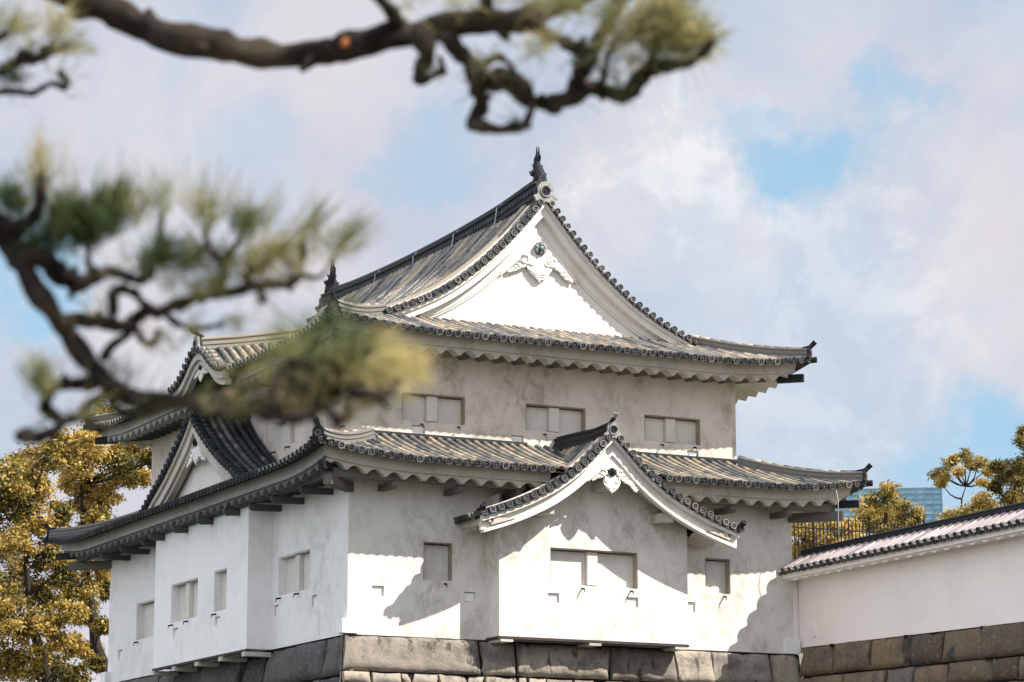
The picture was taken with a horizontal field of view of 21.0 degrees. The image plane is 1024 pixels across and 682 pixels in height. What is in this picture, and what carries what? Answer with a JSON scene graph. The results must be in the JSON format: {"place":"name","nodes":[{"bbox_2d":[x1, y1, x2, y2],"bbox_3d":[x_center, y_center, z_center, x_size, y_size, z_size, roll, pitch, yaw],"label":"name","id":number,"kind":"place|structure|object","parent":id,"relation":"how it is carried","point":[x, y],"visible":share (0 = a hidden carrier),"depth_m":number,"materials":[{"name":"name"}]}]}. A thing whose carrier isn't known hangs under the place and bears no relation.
{"place":"outdoors","nodes":[
{"label":"outdoors","id":0,"kind":"place"},
{"bbox_2d":[0,0,1023,681],"label":"sky","id":1,"kind":"structure","parent":0,"point":[849,181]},
{"label":"ground","id":2,"kind":"structure","parent":0,"visible":0},
{"bbox_2d":[828,487,942,540],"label":"glass tower","id":3,"kind":"structure","parent":2,"relation":"on","point":[931,497],"depth_m":1480.98,"materials":[{"name":"blue glass"}]},
{"bbox_2d":[799,622,1023,681],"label":"stone wall","id":4,"kind":"structure","parent":2,"relation":"on","point":[994,653],"depth_m":78.87,"materials":[{"name":"stone"}]},
{"bbox_2d":[777,502,1023,653],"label":"plaster wall","id":5,"kind":"structure","parent":4,"relation":"on","point":[965,571],"depth_m":79.92,"materials":[{"name":"paint"}]},
{"bbox_3d":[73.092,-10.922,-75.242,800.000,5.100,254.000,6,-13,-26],"label":"near bank","id":6,"kind":"structure","parent":0,"visible":0},
{"bbox_2d":[0,0,738,449],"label":"pine tree","id":7,"kind":"object","parent":6,"relation":"on","point":[318,386],"visible":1,"depth_m":6.32,"materials":[{"name":"green plant"}]},
{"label":"castle grounds","id":8,"kind":"structure","parent":0,"visible":0},
{"bbox_2d":[0,438,95,681],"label":"broadleaf tree","id":9,"kind":"object","parent":8,"relation":"on","point":[22,487],"visible":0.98,"depth_m":113.39,"materials":[{"name":"yellow plant"}]},
{"bbox_2d":[45,402,151,675],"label":"broadleaf tree","id":10,"kind":"object","parent":8,"relation":"on","point":[91,494],"visible":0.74,"depth_m":119.83,"materials":[{"name":"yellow plant"}]},
{"bbox_2d":[123,634,800,681],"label":"stone base","id":11,"kind":"object","parent":8,"relation":"on","point":[354,658],"visible":0.99,"depth_m":80.96,"materials":[{"name":"grey stone"}]},
{"bbox_2d":[43,146,872,681],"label":"castle turret","id":12,"kind":"object","parent":11,"relation":"on","point":[553,460],"visible":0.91,"depth_m":84.04,"materials":[{"name":"paint"}]},
{"bbox_2d":[133,599,153,644],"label":"window","id":13,"kind":"structure","parent":12,"relation":"in","point":[145,610],"depth_m":94.80,"materials":[{"name":"paint"}]},
{"bbox_2d":[168,578,197,627],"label":"window","id":14,"kind":"structure","parent":12,"relation":"in","point":[184,594],"depth_m":89.12,"materials":[{"name":"paint"}]},
{"bbox_2d":[211,568,226,616],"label":"window","id":15,"kind":"structure","parent":12,"relation":"in","point":[220,575],"depth_m":86.14,"materials":[{"name":"paint"}]},
{"bbox_2d":[270,423,296,454],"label":"window","id":16,"kind":"structure","parent":12,"relation":"in","point":[284,435],"depth_m":87.78,"materials":[{"name":"paint"}]},
{"bbox_2d":[275,549,309,601],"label":"window","id":17,"kind":"structure","parent":12,"relation":"in","point":[294,569],"depth_m":83.01,"materials":[{"name":"paint"}]},
{"bbox_2d":[327,396,351,428],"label":"window","id":18,"kind":"structure","parent":12,"relation":"in","point":[338,407],"depth_m":84.09,"materials":[{"name":"paint"}]},
{"bbox_2d":[402,392,464,427],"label":"window","id":19,"kind":"structure","parent":12,"relation":"in","point":[429,407],"depth_m":82.94,"materials":[{"name":"paint"}]},
{"bbox_2d":[423,542,451,585],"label":"window","id":20,"kind":"structure","parent":12,"relation":"in","point":[437,557],"depth_m":80.43,"materials":[{"name":"paint"}]},
{"bbox_2d":[526,403,584,437],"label":"window","id":21,"kind":"structure","parent":12,"relation":"in","point":[543,418],"depth_m":84.75,"materials":[{"name":"paint"}]},
{"bbox_2d":[550,548,636,594],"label":"window","id":22,"kind":"structure","parent":12,"relation":"in","point":[579,567],"depth_m":81.68,"materials":[{"name":"paint"}]},
{"bbox_2d":[644,414,699,450],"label":"window","id":23,"kind":"structure","parent":12,"relation":"in","point":[666,429],"depth_m":86.57,"materials":[{"name":"paint"}]},
{"bbox_2d":[705,558,729,599],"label":"window","id":24,"kind":"structure","parent":12,"relation":"in","point":[717,571],"depth_m":84.62,"materials":[{"name":"paint"}]},
{"bbox_2d":[797,653,802,663],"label":"terrace","id":25,"kind":"structure","parent":8,"relation":"on","point":[800,657],"depth_m":101.22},
{"bbox_2d":[791,518,865,559],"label":"fence","id":26,"kind":"object","parent":25,"relation":"on","point":[818,536],"visible":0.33,"depth_m":116.90,"materials":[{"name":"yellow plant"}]},
{"bbox_2d":[792,515,924,558],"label":"iron fence","id":27,"kind":"object","parent":25,"relation":"on","point":[834,529],"visible":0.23,"depth_m":103.32,"materials":[{"name":"black metal"}]},
{"bbox_2d":[844,479,927,534],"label":"broadleaf tree","id":28,"kind":"object","parent":25,"relation":"on","point":[889,509],"visible":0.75,"depth_m":122.67,"materials":[{"name":"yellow plant"}]},
{"bbox_2d":[926,447,996,506],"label":"broadleaf tree","id":29,"kind":"object","parent":25,"relation":"on","point":[939,478],"visible":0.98,"depth_m":121.86,"materials":[{"name":"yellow plant"}]},
{"bbox_2d":[935,490,1000,520],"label":"broadleaf tree","id":30,"kind":"object","parent":25,"relation":"on","point":[980,501],"visible":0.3,"depth_m":115.53,"materials":[{"name":"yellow plant"}]},
{"bbox_2d":[984,424,1023,505],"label":"broadleaf tree","id":31,"kind":"object","parent":25,"relation":"on","point":[1006,475],"visible":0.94,"depth_m":117.63,"materials":[{"name":"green plant"}]}
]}

